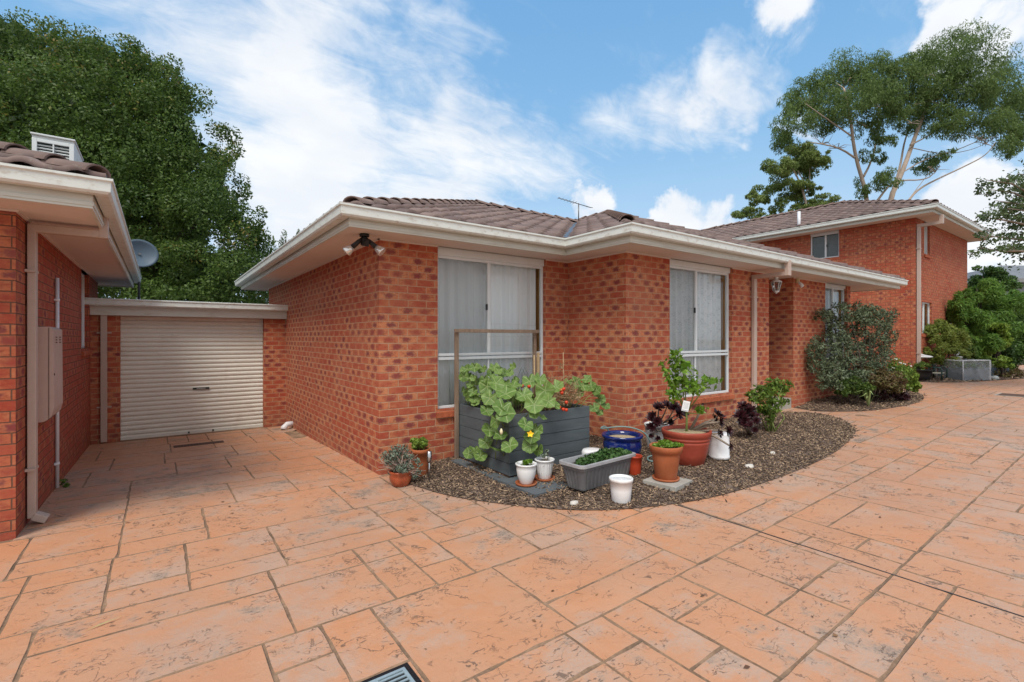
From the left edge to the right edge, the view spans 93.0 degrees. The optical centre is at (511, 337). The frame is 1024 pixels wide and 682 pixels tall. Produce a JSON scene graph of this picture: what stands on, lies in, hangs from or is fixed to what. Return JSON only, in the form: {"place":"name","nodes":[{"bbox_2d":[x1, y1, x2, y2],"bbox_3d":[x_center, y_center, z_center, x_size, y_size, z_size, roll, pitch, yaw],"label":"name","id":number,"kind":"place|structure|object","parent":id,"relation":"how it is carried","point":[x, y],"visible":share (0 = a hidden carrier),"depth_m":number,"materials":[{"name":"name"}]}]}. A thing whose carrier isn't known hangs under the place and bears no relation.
{"place":"outdoors","nodes":[
{"label":"outdoors","id":0,"kind":"place"},
{"bbox_2d":[0,365,1023,681],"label":"driveway","id":1,"kind":"structure","parent":0,"point":[452,629],"depth_m":3.26,"materials":[{"name":"concrete"}]},
{"bbox_2d":[59,478,70,487],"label":"weed","id":2,"kind":"object","parent":1,"relation":"on","point":[63,481],"visible":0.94,"depth_m":5.37,"materials":[{"name":"green plant"}]},
{"bbox_2d":[173,440,223,447],"bbox_3d":[-5.034,1.720,7.813,0.680,0.033,0.180,0,0,-36],"label":"floor drain","id":3,"kind":"object","parent":1,"relation":"on","point":[195,444],"visible":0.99,"depth_m":7.77,"materials":[{"name":"metal"}]},
{"bbox_2d":[361,663,421,681],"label":"drain grate","id":4,"kind":"object","parent":1,"relation":"on","point":[404,672],"visible":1,"depth_m":2.27,"materials":[{"name":"grey metal"}]},
{"bbox_2d":[389,468,411,486],"bbox_3d":[-1.199,1.504,5.223,0.250,0.165,0.250,0,0,-36],"label":"terracotta bowl","id":5,"kind":"object","parent":1,"relation":"on","point":[397,479],"visible":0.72,"depth_m":5.13,"materials":[{"name":"ceramic"}]},
{"bbox_2d":[377,444,425,478],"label":"succulent bush","id":6,"kind":"object","parent":5,"relation":"on","point":[402,465],"visible":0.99,"depth_m":5.17,"materials":[{"name":"green plant"}]},
{"bbox_2d":[127,455,1004,667],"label":"fallen leaves","id":7,"kind":"object","parent":1,"relation":"on","point":[746,666],"visible":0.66,"depth_m":3.03,"materials":[{"name":"brown plant"}]},
{"bbox_2d":[387,411,865,514],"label":"mulch","id":8,"kind":"object","parent":1,"relation":"on","point":[808,415],"visible":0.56,"depth_m":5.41,"materials":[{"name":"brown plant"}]},
{"bbox_2d":[411,447,429,475],"bbox_3d":[-1.042,1.416,5.535,0.212,0.310,0.212,0,0,-36],"label":"terracotta pot","id":9,"kind":"object","parent":8,"relation":"on","point":[422,455],"visible":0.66,"depth_m":5.46,"materials":[{"name":"ceramic"}]},
{"bbox_2d":[409,437,428,449],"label":"potted plant","id":10,"kind":"object","parent":9,"relation":"in","point":[419,443],"visible":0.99,"depth_m":5.49,"materials":[{"name":"green plant"}]},
{"bbox_2d":[427,451,431,479],"bbox_3d":[-0.905,1.413,5.312,0.054,0.349,0.054,0,0,-36],"label":"solar light","id":11,"kind":"object","parent":8,"relation":"on","point":[429,456],"visible":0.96,"depth_m":5.30,"materials":[{"name":"silver metal"}]},
{"bbox_2d":[454,323,538,459],"bbox_3d":[-0.189,0.682,6.474,1.355,1.751,0.098,0,0,-36],"label":"trellis frame","id":12,"kind":"object","parent":8,"relation":"on","point":[456,384],"visible":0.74,"depth_m":6.10,"materials":[{"name":"wood"}]},
{"bbox_2d":[451,459,567,497],"bbox_3d":[0.039,1.534,5.560,0.760,0.055,1.650,0,0,-36],"label":"grey board","id":13,"kind":"object","parent":8,"relation":"on","point":[533,490],"visible":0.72,"depth_m":5.02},
{"bbox_2d":[515,480,536,486],"bbox_3d":[0.146,1.492,4.988,0.224,0.027,0.224,0,0,-36],"label":"saucer","id":14,"kind":"object","parent":13,"relation":"on","point":[518,483],"visible":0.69,"depth_m":4.93,"materials":[{"name":"ceramic"}]},
{"bbox_2d":[515,461,536,484],"bbox_3d":[0.146,1.390,4.988,0.224,0.208,0.224,0,0,-36],"label":"white pot","id":15,"kind":"object","parent":14,"relation":"on","point":[526,474],"visible":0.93,"depth_m":4.91,"materials":[{"name":"ceramic"}]},
{"bbox_2d":[517,459,532,465],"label":"seedling","id":16,"kind":"object","parent":15,"relation":"on","point":[527,462],"visible":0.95,"depth_m":4.96,"materials":[{"name":"green plant"}]},
{"bbox_2d":[534,474,554,481],"bbox_3d":[0.347,1.492,5.171,0.224,0.027,0.224,0,0,-36],"label":"saucer","id":17,"kind":"object","parent":13,"relation":"on","point":[548,480],"visible":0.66,"depth_m":5.09,"materials":[{"name":"ceramic"}]},
{"bbox_2d":[535,456,554,479],"bbox_3d":[0.347,1.390,5.171,0.214,0.208,0.214,0,0,-36],"label":"white pot","id":18,"kind":"object","parent":17,"relation":"on","point":[544,467],"visible":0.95,"depth_m":5.11,"materials":[{"name":"ceramic"}]},
{"bbox_2d":[538,449,548,459],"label":"seedling","id":19,"kind":"object","parent":18,"relation":"on","point":[544,455],"visible":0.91,"depth_m":5.16,"materials":[{"name":"green plant"}]},
{"bbox_2d":[459,399,588,477],"bbox_3d":[0.127,1.196,6.050,1.206,0.723,1.140,0,0,-36],"label":"planter box","id":20,"kind":"object","parent":8,"relation":"on","point":[564,434],"visible":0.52,"depth_m":5.67,"materials":[{"name":"wood"}]},
{"bbox_2d":[458,362,522,409],"bbox_3d":[-0.262,0.595,5.985,0.791,0.589,0.390,0,0,-2],"label":"pumpkin vine","id":21,"kind":"object","parent":20,"relation":"on","point":[470,393],"visible":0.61,"depth_m":5.96,"materials":[{"name":"green plant"}]},
{"bbox_2d":[463,373,563,460],"bbox_3d":[0.038,0.908,5.513,0.865,1.007,1.030,0,0,-36],"label":"pumpkin vine","id":22,"kind":"object","parent":20,"relation":"on","point":[506,412],"visible":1,"depth_m":5.34,"materials":[{"name":"green plant"}]},
{"bbox_2d":[533,355,534,398],"bbox_3d":[0.268,0.498,5.800,0.024,0.589,0.015,0,0,0],"label":"garden stake","id":23,"kind":"object","parent":20,"relation":"on","point":[534,374],"visible":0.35,"depth_m":5.79,"materials":[{"name":"brown wood"}]},
{"bbox_2d":[537,352,539,374],"bbox_3d":[0.319,0.492,5.900,0.035,0.630,0.012,0,0,-36],"label":"garden stake","id":24,"kind":"object","parent":20,"relation":"on","point":[538,362],"visible":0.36,"depth_m":5.89,"materials":[{"name":"wood"}]},
{"bbox_2d":[522,363,585,411],"bbox_3d":[0.528,0.597,5.923,0.759,0.590,0.978,0,0,8],"label":"tomato plant","id":25,"kind":"object","parent":20,"relation":"on","point":[562,392],"visible":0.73,"depth_m":5.87,"materials":[{"name":"green plant"}]},
{"bbox_2d":[564,375,609,415],"bbox_3d":[0.946,0.735,6.211,0.575,0.507,0.349,0,0,-24],"label":"pumpkin vine","id":26,"kind":"object","parent":20,"relation":"on","point":[593,387],"visible":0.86,"depth_m":6.20,"materials":[{"name":"green plant"}]},
{"bbox_2d":[570,500,578,504],"bbox_3d":[0.581,1.533,4.501,0.098,0.047,0.068,0,0,-36],"label":"stone","id":27,"kind":"object","parent":8,"relation":"on","point":[574,502],"visible":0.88,"depth_m":4.48,"materials":[{"name":"white stone"}]},
{"bbox_2d":[582,447,599,453],"bbox_3d":[0.918,1.331,5.525,0.250,0.130,0.250,0,0,-36],"label":"bucket lid","id":28,"kind":"object","parent":8,"relation":"on","point":[588,450],"visible":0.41,"depth_m":5.50,"materials":[{"name":"white plastic"}]},
{"bbox_2d":[559,448,635,490],"bbox_3d":[0.892,1.353,4.999,0.878,0.264,0.344,0,0,-40],"label":"trough planter","id":29,"kind":"object","parent":8,"relation":"on","point":[587,477],"visible":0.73,"depth_m":4.80,"materials":[{"name":"grey plastic"}]},
{"bbox_2d":[575,447,632,464],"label":"strawberry plants","id":30,"kind":"object","parent":29,"relation":"on","point":[602,454],"visible":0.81,"depth_m":4.97,"materials":[{"name":"green plant"}]},
{"bbox_2d":[609,474,632,503],"bbox_3d":[1.019,1.413,4.535,0.222,0.220,0.222,0,0,-36],"label":"white bucket","id":31,"kind":"object","parent":8,"relation":"on","point":[621,487],"visible":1,"depth_m":4.46,"materials":[{"name":"plastic"}]},
{"bbox_2d":[601,430,642,453],"bbox_3d":[1.301,1.283,5.729,0.484,0.300,0.484,0,0,-36],"label":"blue pot","id":32,"kind":"object","parent":8,"relation":"on","point":[631,441],"visible":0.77,"depth_m":5.58,"materials":[{"name":"ceramic"}]},
{"bbox_2d":[600,426,652,461],"bbox_3d":[1.455,1.227,5.741,0.802,0.346,0.282,0,0,40],"label":"garden hose","id":33,"kind":"object","parent":8,"relation":"on","point":[605,427],"visible":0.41,"depth_m":5.78,"materials":[{"name":"green rubber"}]},
{"bbox_2d":[629,454,642,474],"bbox_3d":[1.304,1.347,5.163,0.164,0.200,0.164,0,0,-36],"label":"red pot","id":34,"kind":"object","parent":8,"relation":"on","point":[635,464],"visible":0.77,"depth_m":5.10,"materials":[{"name":"ceramic"}]},
{"bbox_2d":[644,421,668,446],"bbox_3d":[1.848,1.242,6.201,0.312,0.300,0.312,0,0,-36],"label":"white bucket","id":35,"kind":"object","parent":8,"relation":"on","point":[657,433],"visible":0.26,"depth_m":6.09,"materials":[{"name":"plastic"}]},
{"bbox_2d":[645,400,688,440],"bbox_3d":[1.828,0.980,5.849,0.462,0.451,0.576,0,0,42],"label":"aeonium","id":36,"kind":"object","parent":35,"relation":"on","point":[657,421],"visible":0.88,"depth_m":5.85,"materials":[{"name":"purple plant"}]},
{"bbox_2d":[643,476,691,491],"bbox_3d":[1.585,1.471,4.947,0.360,0.050,0.360,0,0,-45],"label":"concrete paver","id":37,"kind":"object","parent":8,"relation":"on","point":[678,485],"visible":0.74,"depth_m":4.84,"materials":[{"name":"beige concrete"}]},
{"bbox_2d":[652,474,679,481],"bbox_3d":[1.573,1.432,4.963,0.270,0.027,0.270,0,0,-36],"label":"saucer","id":38,"kind":"object","parent":37,"relation":"on","point":[660,480],"visible":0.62,"depth_m":4.86,"materials":[{"name":"ceramic"}]},
{"bbox_2d":[649,442,682,479],"bbox_3d":[1.573,1.265,4.963,0.332,0.338,0.332,0,0,-36],"label":"terracotta pot","id":39,"kind":"object","parent":38,"relation":"on","point":[666,463],"visible":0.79,"depth_m":4.85,"materials":[{"name":"ceramic"}]},
{"bbox_2d":[652,439,683,447],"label":"groundcover plant","id":40,"kind":"object","parent":39,"relation":"on","point":[667,444],"visible":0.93,"depth_m":4.91,"materials":[{"name":"green plant"}]},
{"bbox_2d":[662,425,711,465],"bbox_3d":[1.997,1.235,5.554,0.546,0.380,0.546,0,0,-36],"label":"red pot","id":41,"kind":"object","parent":8,"relation":"on","point":[695,447],"visible":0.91,"depth_m":5.35,"materials":[{"name":"ceramic"}]},
{"bbox_2d":[658,348,722,430],"bbox_3d":[2.003,0.592,5.426,0.693,0.988,0.391,0,0,11],"label":"citrus tree","id":42,"kind":"object","parent":41,"relation":"on","point":[692,386],"visible":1,"depth_m":5.42,"materials":[{"name":"green plant"}]},
{"bbox_2d":[689,403,733,448],"bbox_3d":[2.291,0.980,5.504,0.266,0.464,0.556,0,0,-36],"label":"aeonium","id":43,"kind":"object","parent":41,"relation":"on","point":[729,430],"visible":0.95,"depth_m":5.49,"materials":[{"name":"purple plant"}]},
{"bbox_2d":[708,432,729,459],"bbox_3d":[2.404,1.244,5.640,0.236,0.293,0.236,0,0,-36],"label":"white bucket","id":44,"kind":"object","parent":8,"relation":"on","point":[718,450],"visible":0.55,"depth_m":5.54,"materials":[{"name":"plastic"}]},
{"bbox_2d":[731,401,761,434],"bbox_3d":[3.181,1.098,6.470,0.449,0.516,0.348,0,0,-36],"label":"aeonium","id":45,"kind":"object","parent":8,"relation":"on","point":[747,414],"visible":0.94,"depth_m":6.43,"materials":[{"name":"purple plant"}]},
{"bbox_2d":[745,464,753,468],"bbox_3d":[2.663,1.435,5.433,0.126,0.047,0.087,0,0,-36],"label":"stone","id":46,"kind":"object","parent":8,"relation":"on","point":[750,465],"visible":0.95,"depth_m":5.40,"materials":[{"name":"white stone"}]},
{"bbox_2d":[743,377,794,431],"bbox_3d":[3.596,0.956,6.790,0.639,0.816,0.505,0,0,-36],"label":"young shrub","id":47,"kind":"object","parent":8,"relation":"on","point":[768,391],"visible":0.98,"depth_m":6.76,"materials":[{"name":"green plant"}]},
{"bbox_2d":[678,505,1023,616],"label":"control joint","id":48,"kind":"object","parent":1,"relation":"on","point":[865,565],"visible":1,"depth_m":3.23,"materials":[{"name":"brown concrete"}]},
{"bbox_2d":[794,390,926,410],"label":"mulch","id":49,"kind":"object","parent":1,"relation":"on","point":[839,400],"visible":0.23,"depth_m":9.41,"materials":[{"name":"brown wood"}]},
{"bbox_2d":[834,376,876,405],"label":"leafy bush","id":50,"kind":"object","parent":49,"relation":"on","point":[855,388],"visible":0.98,"depth_m":9.12,"materials":[{"name":"green plant"}]},
{"bbox_2d":[804,299,911,400],"bbox_3d":[6.902,0.262,9.895,2.872,2.112,1.210,0,0,-30],"label":"shrub","id":51,"kind":"object","parent":49,"relation":"on","point":[864,316],"visible":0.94,"depth_m":9.73,"materials":[{"name":"green plant"}]},
{"bbox_2d":[853,390,873,405],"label":"strappy plant","id":52,"kind":"object","parent":49,"relation":"on","point":[867,397],"visible":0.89,"depth_m":9.07,"materials":[{"name":"green plant"}]},
{"bbox_2d":[857,365,907,401],"bbox_3d":[7.253,0.912,9.607,0.972,0.779,0.836,0,0,-36],"label":"bronze bush","id":53,"kind":"object","parent":49,"relation":"on","point":[886,381],"visible":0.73,"depth_m":9.41,"materials":[{"name":"brown plant"}]},
{"bbox_2d":[876,390,894,402],"bbox_3d":[7.296,1.156,9.477,0.229,0.292,0.200,0,0,-4],"label":"aeonium","id":54,"kind":"object","parent":49,"relation":"on","point":[881,396],"visible":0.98,"depth_m":9.49,"materials":[{"name":"purple plant"}]},
{"bbox_2d":[888,392,910,401],"bbox_3d":[7.822,1.158,9.803,0.420,0.302,0.322,0,0,-10],"label":"aeonium","id":55,"kind":"object","parent":49,"relation":"on","point":[901,396],"visible":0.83,"depth_m":9.74,"materials":[{"name":"purple plant"}]},
{"bbox_2d":[886,357,916,383],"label":"rose bush","id":56,"kind":"object","parent":49,"relation":"on","point":[893,366],"visible":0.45,"depth_m":9.96,"materials":[{"name":"green plant"}]},
{"bbox_2d":[901,370,922,392],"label":"lime plant","id":57,"kind":"object","parent":49,"relation":"on","point":[915,385],"visible":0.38,"depth_m":10.20,"materials":[{"name":"green plant"}]},
{"bbox_2d":[919,368,1023,381],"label":"mulch","id":58,"kind":"object","parent":1,"relation":"on","point":[953,380],"visible":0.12,"depth_m":13.88,"materials":[{"name":"brown wood"}]},
{"bbox_2d":[916,369,932,380],"bbox_3d":[11.710,1.058,13.900,0.540,0.320,0.540,0,0,-36],"label":"black tub","id":59,"kind":"object","parent":58,"relation":"on","point":[925,374],"visible":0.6,"depth_m":13.69,"materials":[{"name":"plastic"}]},
{"bbox_2d":[913,361,930,369],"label":"potted plant","id":60,"kind":"object","parent":59,"relation":"on","point":[920,365],"visible":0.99,"depth_m":13.86,"materials":[{"name":"green plant"}]},
{"bbox_2d":[921,354,932,358],"bbox_3d":[11.944,0.838,14.200,0.584,0.760,0.561,0,0,-36],"label":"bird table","id":61,"kind":"object","parent":58,"relation":"on","point":[924,356],"visible":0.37,"depth_m":13.97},
{"bbox_2d":[928,364,947,379],"bbox_3d":[12.253,0.990,13.995,0.556,0.458,0.364,0,0,-36],"label":"garden bench","id":62,"kind":"object","parent":58,"relation":"on","point":[934,372],"visible":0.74,"depth_m":14.01,"materials":[{"name":"green metal"}]},
{"bbox_2d":[922,318,973,368],"bbox_3d":[12.897,0.319,14.422,1.497,1.860,1.066,0,0,-36],"label":"shrub","id":63,"kind":"object","parent":58,"relation":"on","point":[955,342],"visible":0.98,"depth_m":14.24,"materials":[{"name":"green plant"}]},
{"bbox_2d":[950,353,962,367],"bbox_3d":[13.730,0.738,15.000,0.319,0.940,0.319,0,0,4],"label":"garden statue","id":64,"kind":"object","parent":58,"relation":"on","point":[960,357],"visible":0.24,"depth_m":14.91,"materials":[{"name":"grey stone"}]},
{"bbox_2d":[936,359,989,380],"bbox_3d":[13.183,0.927,14.200,1.030,0.582,0.790,0,0,-11],"label":"planter box","id":65,"kind":"object","parent":58,"relation":"on","point":[969,374],"visible":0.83,"depth_m":13.91,"materials":[{"name":"grey plastic"}]},
{"bbox_2d":[957,362,975,368],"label":"netted plants","id":66,"kind":"object","parent":65,"relation":"on","point":[960,364],"visible":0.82,"depth_m":14.07,"materials":[{"name":"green plant"}]},
{"bbox_2d":[958,334,989,368],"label":"grey bush","id":67,"kind":"object","parent":58,"relation":"on","point":[972,349],"visible":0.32,"depth_m":14.95,"materials":[{"name":"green plant"}]},
{"bbox_2d":[944,277,1023,357],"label":"bottlebrush bush","id":68,"kind":"object","parent":58,"relation":"on","point":[969,310],"visible":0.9,"depth_m":16.02,"materials":[{"name":"green plant"}]},
{"bbox_2d":[973,322,1013,362],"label":"leafy shrub","id":69,"kind":"object","parent":58,"relation":"on","point":[1003,331],"visible":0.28,"depth_m":15.76,"materials":[{"name":"green plant"}]},
{"bbox_2d":[984,367,1008,375],"bbox_3d":[14.982,1.068,15.200,0.960,0.300,0.360,0,0,-11],"label":"dark trough","id":70,"kind":"object","parent":58,"relation":"on","point":[992,371],"visible":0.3,"depth_m":15.00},
{"bbox_2d":[977,362,995,367],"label":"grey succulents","id":71,"kind":"object","parent":70,"relation":"on","point":[991,365],"visible":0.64,"depth_m":15.04,"materials":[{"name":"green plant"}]},
{"bbox_2d":[990,355,1014,376],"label":"pale plant","id":72,"kind":"object","parent":58,"relation":"on","point":[1002,360],"visible":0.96,"depth_m":14.93,"materials":[{"name":"green plant"}]},
{"bbox_2d":[992,313,1023,370],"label":"conifer bush","id":73,"kind":"object","parent":58,"relation":"on","point":[1014,351],"visible":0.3,"depth_m":16.72,"materials":[{"name":"green plant"}]},
{"bbox_2d":[992,368,1023,377],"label":"ground plant","id":74,"kind":"object","parent":58,"relation":"on","point":[1010,372],"visible":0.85,"depth_m":14.85,"materials":[{"name":"green plant"}]},
{"bbox_2d":[967,265,1023,297],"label":"tall shrub","id":75,"kind":"object","parent":1,"relation":"on","point":[999,274],"visible":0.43,"depth_m":21.70,"materials":[{"name":"green plant"}]},
{"bbox_2d":[995,393,1023,396],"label":"pit lid","id":76,"kind":"object","parent":1,"relation":"on","point":[1010,395],"visible":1,"depth_m":10.63,"materials":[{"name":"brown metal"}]},
{"bbox_2d":[0,0,1023,301],"label":"sky","id":77,"kind":"structure","parent":0,"point":[658,110],"materials":[{"name":"blue"}]},
{"bbox_2d":[514,392,535,406],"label":"herb clump","id":78,"kind":"object","parent":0,"point":[523,403],"visible":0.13,"depth_m":6.37,"materials":[{"name":"green plant"}]},
{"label":"ground","id":79,"kind":"structure","parent":0,"visible":0},
{"bbox_2d":[0,141,141,541],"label":"brick house","id":80,"kind":"structure","parent":79,"relation":"on","point":[62,218],"depth_m":4.13,"materials":[{"name":"brick"}]},
{"bbox_2d":[38,327,62,421],"bbox_3d":[-4.419,0.333,4.636,0.139,0.870,0.524,0,0,-36],"label":"meter box","id":81,"kind":"object","parent":80,"relation":"attached to","point":[50,381],"visible":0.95,"depth_m":4.45,"materials":[{"name":"beige metal"}]},
{"bbox_2d":[30,132,83,161],"bbox_3d":[-5.863,-1.917,6.283,0.404,1.110,0.862,0,0,-36],"label":"air conditioner","id":82,"kind":"object","parent":80,"relation":"on","point":[68,148],"visible":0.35,"depth_m":5.98,"materials":[{"name":"metal"}]},
{"bbox_2d":[54,278,59,487],"bbox_3d":[-4.947,0.488,5.281,0.042,2.280,0.070,0,0,-36],"label":"conduit","id":83,"kind":"object","parent":80,"relation":"attached to","point":[57,462],"visible":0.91,"depth_m":5.27,"materials":[{"name":"white plastic"}]},
{"bbox_2d":[81,273,91,355],"bbox_3d":[-6.656,-0.377,7.408,0.289,1.290,1.006,0,0,-36],"label":"window","id":84,"kind":"structure","parent":80,"relation":"in","point":[87,352],"depth_m":7.78,"materials":[{"name":"white metal"}]},
{"bbox_2d":[0,6,278,303],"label":"dense tree","id":85,"kind":"object","parent":79,"relation":"on","point":[123,118],"visible":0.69,"depth_m":15.40,"materials":[{"name":"green plant"}]},
{"bbox_2d":[84,297,287,444],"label":"garage","id":86,"kind":"structure","parent":79,"relation":"on","point":[159,368],"depth_m":8.86,"materials":[{"name":"brick"}]},
{"bbox_2d":[131,239,158,298],"bbox_3d":[-7.284,-1.269,9.499,0.167,1.313,0.600,0,0,42],"label":"satellite dish","id":87,"kind":"object","parent":86,"relation":"on","point":[146,253],"visible":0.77,"depth_m":9.56,"materials":[{"name":"metal"}]},
{"bbox_2d":[121,316,262,439],"bbox_3d":[-5.851,0.688,9.012,2.206,2.180,0.060,0,0,-36],"label":"roller door","id":88,"kind":"structure","parent":86,"relation":"in","point":[180,375],"depth_m":8.95,"materials":[{"name":"metal"}]},
{"bbox_2d":[245,243,276,300],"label":"shrub","id":89,"kind":"object","parent":79,"relation":"on","point":[264,257],"visible":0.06,"depth_m":21.85,"materials":[{"name":"green plant"}]},
{"bbox_2d":[266,230,286,299],"bbox_3d":[-11.360,-1.809,23.961,1.537,7.194,1.390,0,0,2],"label":"conifer","id":90,"kind":"object","parent":79,"relation":"on","point":[282,239],"visible":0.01,"depth_m":24.03,"materials":[{"name":"green plant"}]},
{"bbox_2d":[234,196,908,474],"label":"brick house","id":91,"kind":"structure","parent":79,"relation":"on","point":[617,306],"depth_m":6.81,"materials":[{"name":"brick"}]},
{"bbox_2d":[343,233,385,255],"bbox_3d":[-1.628,-1.024,5.343,0.463,0.242,0.136,0,0,-4],"label":"floodlight","id":92,"kind":"object","parent":91,"relation":"attached to","point":[363,240],"visible":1,"depth_m":5.32,"materials":[{"name":"black plastic"}]},
{"bbox_2d":[436,247,543,417],"bbox_3d":[-0.283,-0.079,6.668,1.808,2.155,0.289,0,0,-36],"label":"window","id":93,"kind":"structure","parent":91,"relation":"in","point":[484,290],"depth_m":6.63,"materials":[{"name":"white glass"}]},
{"bbox_2d":[559,197,592,220],"bbox_3d":[1.573,-3.176,12.276,0.912,0.647,0.324,0,0,-16],"label":"tv antenna","id":94,"kind":"object","parent":91,"relation":"on","point":[576,203],"visible":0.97,"depth_m":12.15,"materials":[{"name":"metal"}]},
{"bbox_2d":[670,259,734,405],"bbox_3d":[2.875,-0.079,7.566,1.710,2.155,0.289,0,0,-36],"label":"window","id":95,"kind":"structure","parent":91,"relation":"in","point":[699,293],"depth_m":7.70,"materials":[{"name":"white glass"}]},
{"bbox_2d":[770,277,781,293],"bbox_3d":[4.762,-0.969,8.750,0.200,0.350,0.173,0,0,-36],"label":"porch lantern","id":96,"kind":"object","parent":91,"relation":"hanging from","point":[774,281],"visible":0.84,"depth_m":8.73,"materials":[{"name":"white metal"}]},
{"bbox_2d":[796,278,803,287],"bbox_3d":[5.467,-1.047,9.219,0.071,0.190,0.166,0,0,-15],"label":"porch sensor","id":97,"kind":"object","parent":91,"relation":"attached to","point":[801,285],"visible":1,"depth_m":9.21,"materials":[{"name":"beige plastic"}]},
{"bbox_2d":[825,283,844,369],"bbox_3d":[6.859,-0.124,10.499,1.140,2.065,0.225,0,0,-36],"label":"window","id":98,"kind":"structure","parent":91,"relation":"in","point":[834,293],"depth_m":10.57,"materials":[{"name":"grey glass"}]},
{"bbox_2d":[700,199,994,374],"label":"brick house","id":99,"kind":"structure","parent":79,"relation":"on","point":[920,245],"depth_m":15.00,"materials":[{"name":"red brick"}]},
{"bbox_2d":[810,230,838,257],"bbox_3d":[10.324,-3.044,15.993,0.125,0.864,0.860,0,0,-36],"label":"window","id":100,"kind":"structure","parent":99,"relation":"in","point":[825,244],"depth_m":15.98,"materials":[{"name":"grey glass"}]},
{"bbox_2d":[922,302,928,336],"bbox_3d":[12.426,-0.557,14.703,1.026,1.050,0.289,0,0,-36],"label":"window","id":101,"kind":"structure","parent":99,"relation":"in","point":[925,306],"depth_m":14.94,"materials":[{"name":"white glass"}]},
{"bbox_2d":[924,226,930,258],"bbox_3d":[12.430,-2.947,14.706,0.576,1.070,0.288,0,0,-36],"label":"window","id":102,"kind":"structure","parent":99,"relation":"in","point":[925,228],"depth_m":14.80,"materials":[{"name":"white metal"}]},
{"bbox_2d":[730,17,1023,218],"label":"gum tree","id":103,"kind":"object","parent":79,"relation":"on","point":[923,106],"visible":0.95,"depth_m":33.07,"materials":[{"name":"green plant"}]},
{"bbox_2d":[965,138,1023,272],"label":"garden tree","id":104,"kind":"object","parent":79,"relation":"on","point":[1013,248],"visible":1,"depth_m":10.61,"materials":[{"name":"green plant"}]},
{"bbox_2d":[967,265,1023,294],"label":"grey house","id":105,"kind":"structure","parent":79,"relation":"on","point":[1016,273],"depth_m":37.14,"materials":[{"name":"tile"}]}
]}

